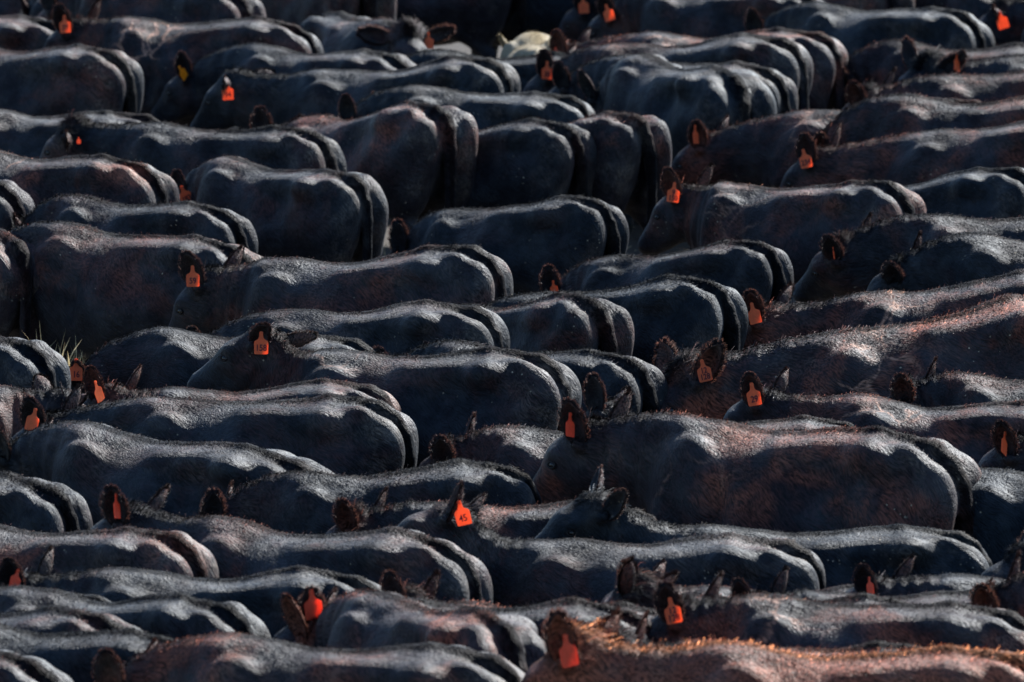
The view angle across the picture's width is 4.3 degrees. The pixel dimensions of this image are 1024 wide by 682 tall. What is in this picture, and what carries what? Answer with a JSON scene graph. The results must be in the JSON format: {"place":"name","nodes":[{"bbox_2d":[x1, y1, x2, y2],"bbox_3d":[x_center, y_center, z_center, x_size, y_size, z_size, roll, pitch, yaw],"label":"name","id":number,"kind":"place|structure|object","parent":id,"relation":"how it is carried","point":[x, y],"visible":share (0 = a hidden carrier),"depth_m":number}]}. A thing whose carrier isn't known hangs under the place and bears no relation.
{"place":"outdoors","nodes":[
{"label":"outdoors","id":0,"kind":"place"},
{"bbox_2d":[227,42,827,303],"bbox_3d":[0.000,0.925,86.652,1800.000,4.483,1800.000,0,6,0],"label":"ground","id":1,"kind":"structure","parent":0,"point":[636,233],"depth_m":103.19},
{"bbox_2d":[0,0,27,14],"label":"cow","id":2,"kind":"object","parent":1,"relation":"on","point":[10,7],"visible":0.08,"depth_m":111.38},
{"bbox_2d":[0,180,34,230],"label":"cow","id":3,"kind":"object","parent":1,"relation":"on","point":[15,199],"visible":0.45,"depth_m":94.25},
{"bbox_2d":[0,228,41,339],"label":"cow","id":4,"kind":"object","parent":1,"relation":"on","point":[19,281],"visible":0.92,"depth_m":90.45},
{"bbox_2d":[0,13,56,50],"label":"cow","id":5,"kind":"object","parent":1,"relation":"on","point":[22,32],"visible":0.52,"depth_m":106.89},
{"bbox_2d":[20,0,43,16],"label":"cow","id":6,"kind":"object","parent":1,"relation":"on","point":[32,8],"visible":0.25,"depth_m":110.64},
{"bbox_2d":[0,335,70,389],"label":"cow","id":7,"kind":"object","parent":1,"relation":"on","point":[23,361],"visible":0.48,"depth_m":84.52},
{"bbox_2d":[0,649,72,681],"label":"cow","id":8,"kind":"object","parent":1,"relation":"on","point":[15,667],"visible":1,"depth_m":70.33},
{"bbox_2d":[0,372,90,438],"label":"cow","id":9,"kind":"object","parent":1,"relation":"on","point":[44,392],"visible":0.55,"depth_m":82.09},
{"bbox_2d":[0,469,92,532],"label":"cow","id":10,"kind":"object","parent":1,"relation":"on","point":[32,504],"visible":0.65,"depth_m":77.69},
{"bbox_2d":[0,603,140,632],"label":"cow","id":11,"kind":"object","parent":1,"relation":"on","point":[53,618],"visible":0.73,"depth_m":71.66},
{"bbox_2d":[0,43,143,115],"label":"cow","id":12,"kind":"object","parent":1,"relation":"on","point":[57,80],"visible":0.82,"depth_m":103.77},
{"bbox_2d":[0,108,160,158],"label":"cow","id":13,"kind":"object","parent":1,"relation":"on","point":[25,135],"visible":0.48,"depth_m":99.49},
{"bbox_2d":[67,590,110,601],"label":"cow","id":14,"kind":"object","parent":1,"relation":"on","point":[96,597],"visible":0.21,"depth_m":73.22},
{"bbox_2d":[0,149,179,206],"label":"cow","id":15,"kind":"object","parent":1,"relation":"on","point":[107,177],"visible":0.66,"depth_m":95.16},
{"bbox_2d":[0,621,181,681],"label":"cow","id":16,"kind":"object","parent":1,"relation":"on","point":[71,654],"visible":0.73,"depth_m":70.84},
{"bbox_2d":[0,523,218,577],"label":"cow","id":17,"kind":"object","parent":1,"relation":"on","point":[179,552],"visible":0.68,"depth_m":74.54},
{"bbox_2d":[12,192,257,366],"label":"cow","id":18,"kind":"object","parent":1,"relation":"on","point":[224,225],"visible":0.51,"depth_m":93.43},
{"bbox_2d":[8,218,262,362],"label":"cow","id":19,"kind":"object","parent":1,"relation":"on","point":[97,288],"visible":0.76,"depth_m":90.24},
{"bbox_2d":[0,583,270,639],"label":"cow","id":20,"kind":"object","parent":1,"relation":"on","point":[179,615],"visible":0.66,"depth_m":72.17},
{"bbox_2d":[37,0,265,23],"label":"cow","id":21,"kind":"object","parent":1,"relation":"on","point":[181,11],"visible":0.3,"depth_m":108.81},
{"bbox_2d":[0,416,333,525],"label":"cow","id":22,"kind":"object","parent":1,"relation":"on","point":[88,461],"visible":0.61,"depth_m":79.00},
{"bbox_2d":[43,0,323,126],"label":"cow","id":23,"kind":"object","parent":1,"relation":"on","point":[151,47],"visible":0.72,"depth_m":105.92},
{"bbox_2d":[0,544,381,637],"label":"cow","id":24,"kind":"object","parent":1,"relation":"on","point":[257,595],"visible":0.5,"depth_m":73.67},
{"bbox_2d":[39,110,346,178],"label":"cow","id":25,"kind":"object","parent":1,"relation":"on","point":[166,147],"visible":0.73,"depth_m":98.07},
{"bbox_2d":[11,383,418,475],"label":"cow","id":26,"kind":"object","parent":1,"relation":"on","point":[347,435],"visible":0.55,"depth_m":80.65},
{"bbox_2d":[69,325,372,392],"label":"cow","id":27,"kind":"object","parent":1,"relation":"on","point":[165,356],"visible":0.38,"depth_m":85.56},
{"bbox_2d":[82,364,401,411],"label":"cow","id":28,"kind":"object","parent":1,"relation":"on","point":[97,387],"visible":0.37,"depth_m":82.83},
{"bbox_2d":[170,154,388,262],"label":"cow","id":29,"kind":"object","parent":1,"relation":"on","point":[326,214],"visible":0.68,"depth_m":95.43},
{"bbox_2d":[150,41,415,122],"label":"cow","id":30,"kind":"object","parent":1,"relation":"on","point":[188,86],"visible":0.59,"depth_m":105.19},
{"bbox_2d":[91,482,492,603],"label":"cow","id":31,"kind":"object","parent":1,"relation":"on","point":[238,547],"visible":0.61,"depth_m":74.74},
{"bbox_2d":[91,630,524,681],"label":"cow","id":32,"kind":"object","parent":1,"relation":"on","point":[229,656],"visible":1,"depth_m":69.24},
{"bbox_2d":[259,0,396,25],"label":"cow","id":33,"kind":"object","parent":1,"relation":"on","point":[297,12],"visible":0.3,"depth_m":110.76},
{"bbox_2d":[169,241,513,333],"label":"cow","id":34,"kind":"object","parent":1,"relation":"on","point":[209,298],"visible":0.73,"depth_m":88.91},
{"bbox_2d":[186,298,509,355],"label":"cow","id":35,"kind":"object","parent":1,"relation":"on","point":[401,327],"visible":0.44,"depth_m":86.34},
{"bbox_2d":[23,230,681,365],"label":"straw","id":36,"kind":"object","parent":1,"relation":"on","point":[68,360],"depth_m":89.94},
{"bbox_2d":[190,55,520,129],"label":"cow","id":37,"kind":"object","parent":1,"relation":"on","point":[234,96],"visible":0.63,"depth_m":103.20},
{"bbox_2d":[249,98,477,231],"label":"cow","id":38,"kind":"object","parent":1,"relation":"on","point":[413,159],"visible":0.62,"depth_m":98.57},
{"bbox_2d":[196,457,541,534],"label":"cow","id":39,"kind":"object","parent":1,"relation":"on","point":[294,501],"visible":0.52,"depth_m":77.78},
{"bbox_2d":[300,10,455,54],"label":"cow","id":40,"kind":"object","parent":1,"relation":"on","point":[335,31],"visible":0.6,"depth_m":106.40},
{"bbox_2d":[187,320,581,466],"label":"cow","id":41,"kind":"object","parent":1,"relation":"on","point":[433,395],"visible":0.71,"depth_m":83.12},
{"bbox_2d":[280,587,546,673],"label":"cow","id":42,"kind":"object","parent":1,"relation":"on","point":[368,617],"visible":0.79,"depth_m":71.03},
{"bbox_2d":[396,0,526,58],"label":"cow","id":43,"kind":"object","parent":1,"relation":"on","point":[480,25],"visible":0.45,"depth_m":112.70},
{"bbox_2d":[273,584,652,642],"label":"cow","id":44,"kind":"object","parent":1,"relation":"on","point":[579,608],"visible":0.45,"depth_m":71.89},
{"bbox_2d":[337,83,594,129],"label":"cow","id":45,"kind":"object","parent":1,"relation":"on","point":[485,110],"visible":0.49,"depth_m":101.28},
{"bbox_2d":[402,47,564,91],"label":"cow","id":46,"kind":"object","parent":1,"relation":"on","point":[524,68],"visible":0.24,"depth_m":105.33},
{"bbox_2d":[418,410,563,478],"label":"cow","id":47,"kind":"object","parent":1,"relation":"on","point":[523,448],"visible":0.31,"depth_m":80.34},
{"bbox_2d":[326,486,657,539],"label":"cow","id":48,"kind":"object","parent":1,"relation":"on","point":[524,521],"visible":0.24,"depth_m":77.11},
{"bbox_2d":[386,193,628,294],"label":"cow","id":49,"kind":"object","parent":1,"relation":"on","point":[526,242],"visible":0.64,"depth_m":93.93},
{"bbox_2d":[419,117,596,219],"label":"cow","id":50,"kind":"object","parent":1,"relation":"on","point":[530,159],"visible":0.55,"depth_m":98.60},
{"bbox_2d":[379,569,657,619],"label":"cow","id":51,"kind":"object","parent":1,"relation":"on","point":[393,584],"visible":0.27,"depth_m":72.56},
{"bbox_2d":[371,335,667,413],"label":"cow","id":52,"kind":"object","parent":1,"relation":"on","point":[647,382],"visible":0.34,"depth_m":84.17},
{"bbox_2d":[471,0,573,55],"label":"cow","id":53,"kind":"object","parent":1,"relation":"on","point":[545,16],"visible":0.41,"depth_m":112.84},
{"bbox_2d":[498,30,550,58],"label":"calf","id":54,"kind":"object","parent":1,"relation":"on","point":[527,43],"visible":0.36,"depth_m":107.44},
{"bbox_2d":[453,291,633,355],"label":"cow","id":55,"kind":"object","parent":1,"relation":"on","point":[560,320],"visible":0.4,"depth_m":87.12},
{"bbox_2d":[558,0,615,41],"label":"cow","id":56,"kind":"object","parent":1,"relation":"on","point":[579,17],"visible":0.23,"depth_m":111.93},
{"bbox_2d":[535,110,671,255],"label":"cow","id":57,"kind":"object","parent":1,"relation":"on","point":[634,154],"visible":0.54,"depth_m":98.72},
{"bbox_2d":[397,479,825,606],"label":"cow","id":58,"kind":"object","parent":1,"relation":"on","point":[531,571],"visible":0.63,"depth_m":75.11},
{"bbox_2d":[483,272,748,365],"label":"cow","id":59,"kind":"object","parent":1,"relation":"on","point":[684,311],"visible":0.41,"depth_m":87.74},
{"bbox_2d":[539,238,793,303],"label":"cow","id":60,"kind":"object","parent":1,"relation":"on","point":[764,270],"visible":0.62,"depth_m":91.22},
{"bbox_2d":[523,31,813,109],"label":"cow","id":61,"kind":"object","parent":1,"relation":"on","point":[789,59],"visible":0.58,"depth_m":104.02},
{"bbox_2d":[549,52,797,224],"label":"cow","id":62,"kind":"object","parent":1,"relation":"on","point":[781,87],"visible":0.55,"depth_m":103.42},
{"bbox_2d":[577,52,776,236],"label":"cow","id":63,"kind":"object","parent":1,"relation":"on","point":[677,99],"visible":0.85,"depth_m":101.92},
{"bbox_2d":[548,26,848,109],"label":"cow","id":64,"kind":"object","parent":1,"relation":"on","point":[829,56],"visible":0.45,"depth_m":105.33},
{"bbox_2d":[587,0,822,39],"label":"cow","id":65,"kind":"object","parent":1,"relation":"on","point":[704,18],"visible":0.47,"depth_m":109.23},
{"bbox_2d":[582,372,855,430],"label":"cow","id":66,"kind":"object","parent":1,"relation":"on","point":[596,397],"visible":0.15,"depth_m":81.02},
{"bbox_2d":[601,558,853,601],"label":"cow","id":67,"kind":"object","parent":1,"relation":"on","point":[700,589],"visible":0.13,"depth_m":74.57},
{"bbox_2d":[533,388,981,536],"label":"cow","id":68,"kind":"object","parent":1,"relation":"on","point":[679,468],"visible":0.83,"depth_m":77.48},
{"bbox_2d":[593,609,921,655],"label":"cow","id":69,"kind":"object","parent":1,"relation":"on","point":[641,631],"visible":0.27,"depth_m":70.95},
{"bbox_2d":[604,555,913,608],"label":"cow","id":70,"kind":"object","parent":1,"relation":"on","point":[635,584],"visible":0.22,"depth_m":72.96},
{"bbox_2d":[535,464,992,587],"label":"cow","id":71,"kind":"object","parent":1,"relation":"on","point":[596,511],"visible":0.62,"depth_m":75.74},
{"bbox_2d":[521,606,1023,681],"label":"cow","id":72,"kind":"object","parent":1,"relation":"on","point":[576,652],"visible":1,"depth_m":68.82},
{"bbox_2d":[637,162,926,295],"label":"cow","id":73,"kind":"object","parent":1,"relation":"on","point":[796,224],"visible":0.68,"depth_m":94.38},
{"bbox_2d":[671,96,981,187],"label":"cow","id":74,"kind":"object","parent":1,"relation":"on","point":[759,151],"visible":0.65,"depth_m":100.87},
{"bbox_2d":[649,570,1023,652],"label":"cow","id":75,"kind":"object","parent":1,"relation":"on","point":[766,619],"visible":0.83,"depth_m":71.56},
{"bbox_2d":[651,293,1023,418],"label":"cow","id":76,"kind":"object","parent":1,"relation":"on","point":[986,337],"visible":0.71,"depth_m":84.35},
{"bbox_2d":[729,564,973,603],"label":"cow","id":77,"kind":"object","parent":1,"relation":"on","point":[740,586],"visible":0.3,"depth_m":73.50},
{"bbox_2d":[822,0,914,9],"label":"cow","id":78,"kind":"object","parent":1,"relation":"on","point":[874,4],"visible":0.1,"depth_m":109.58},
{"bbox_2d":[743,0,994,56],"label":"cow","id":79,"kind":"object","parent":1,"relation":"on","point":[850,30],"visible":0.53,"depth_m":107.44},
{"bbox_2d":[723,365,1023,464],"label":"cow","id":80,"kind":"object","parent":1,"relation":"on","point":[966,429],"visible":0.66,"depth_m":81.63},
{"bbox_2d":[742,268,1023,349],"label":"cow","id":81,"kind":"object","parent":1,"relation":"on","point":[771,321],"visible":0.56,"depth_m":88.18},
{"bbox_2d":[780,120,1023,187],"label":"cow","id":82,"kind":"object","parent":1,"relation":"on","point":[909,158],"visible":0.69,"depth_m":98.79},
{"bbox_2d":[793,211,1023,302],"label":"cow","id":83,"kind":"object","parent":1,"relation":"on","point":[845,262],"visible":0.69,"depth_m":91.77},
{"bbox_2d":[812,90,1023,146],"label":"cow","id":84,"kind":"object","parent":1,"relation":"on","point":[875,117],"visible":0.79,"depth_m":99.71},
{"bbox_2d":[845,553,1005,595],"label":"cow","id":85,"kind":"object","parent":1,"relation":"on","point":[900,582],"visible":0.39,"depth_m":73.97},
{"bbox_2d":[842,67,1023,109],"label":"cow","id":86,"kind":"object","parent":1,"relation":"on","point":[989,87],"visible":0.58,"depth_m":103.15},
{"bbox_2d":[842,37,1023,105],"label":"cow","id":87,"kind":"object","parent":1,"relation":"on","point":[879,60],"visible":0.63,"depth_m":105.38},
{"bbox_2d":[866,229,1023,291],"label":"cow","id":88,"kind":"object","parent":1,"relation":"on","point":[950,259],"visible":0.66,"depth_m":90.74},
{"bbox_2d":[915,0,994,19],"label":"cow","id":89,"kind":"object","parent":1,"relation":"on","point":[977,9],"visible":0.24,"depth_m":109.72},
{"bbox_2d":[887,356,1023,407],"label":"cow","id":90,"kind":"object","parent":1,"relation":"on","point":[945,388],"visible":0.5,"depth_m":83.06},
{"bbox_2d":[898,35,1023,80],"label":"cow","id":91,"kind":"object","parent":1,"relation":"on","point":[930,60],"visible":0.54,"depth_m":104.44},
{"bbox_2d":[902,165,1023,218],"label":"cow","id":92,"kind":"object","parent":1,"relation":"on","point":[983,192],"visible":0.27,"depth_m":95.06},
{"bbox_2d":[953,466,1023,563],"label":"cow","id":93,"kind":"object","parent":1,"relation":"on","point":[998,501],"visible":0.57,"depth_m":77.30},
{"bbox_2d":[967,549,1023,617],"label":"cow","id":94,"kind":"object","parent":1,"relation":"on","point":[1007,593],"visible":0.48,"depth_m":72.79},
{"bbox_2d":[978,419,1023,471],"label":"cow","id":95,"kind":"object","parent":1,"relation":"on","point":[1007,450],"visible":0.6,"depth_m":79.38},
{"bbox_2d":[978,0,1023,45],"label":"cow","id":96,"kind":"object","parent":1,"relation":"on","point":[1003,20],"visible":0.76,"depth_m":109.06},
{"bbox_2d":[981,530,1023,578],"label":"cow","id":97,"kind":"object","parent":1,"relation":"on","point":[1000,569],"visible":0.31,"depth_m":74.66}
]}

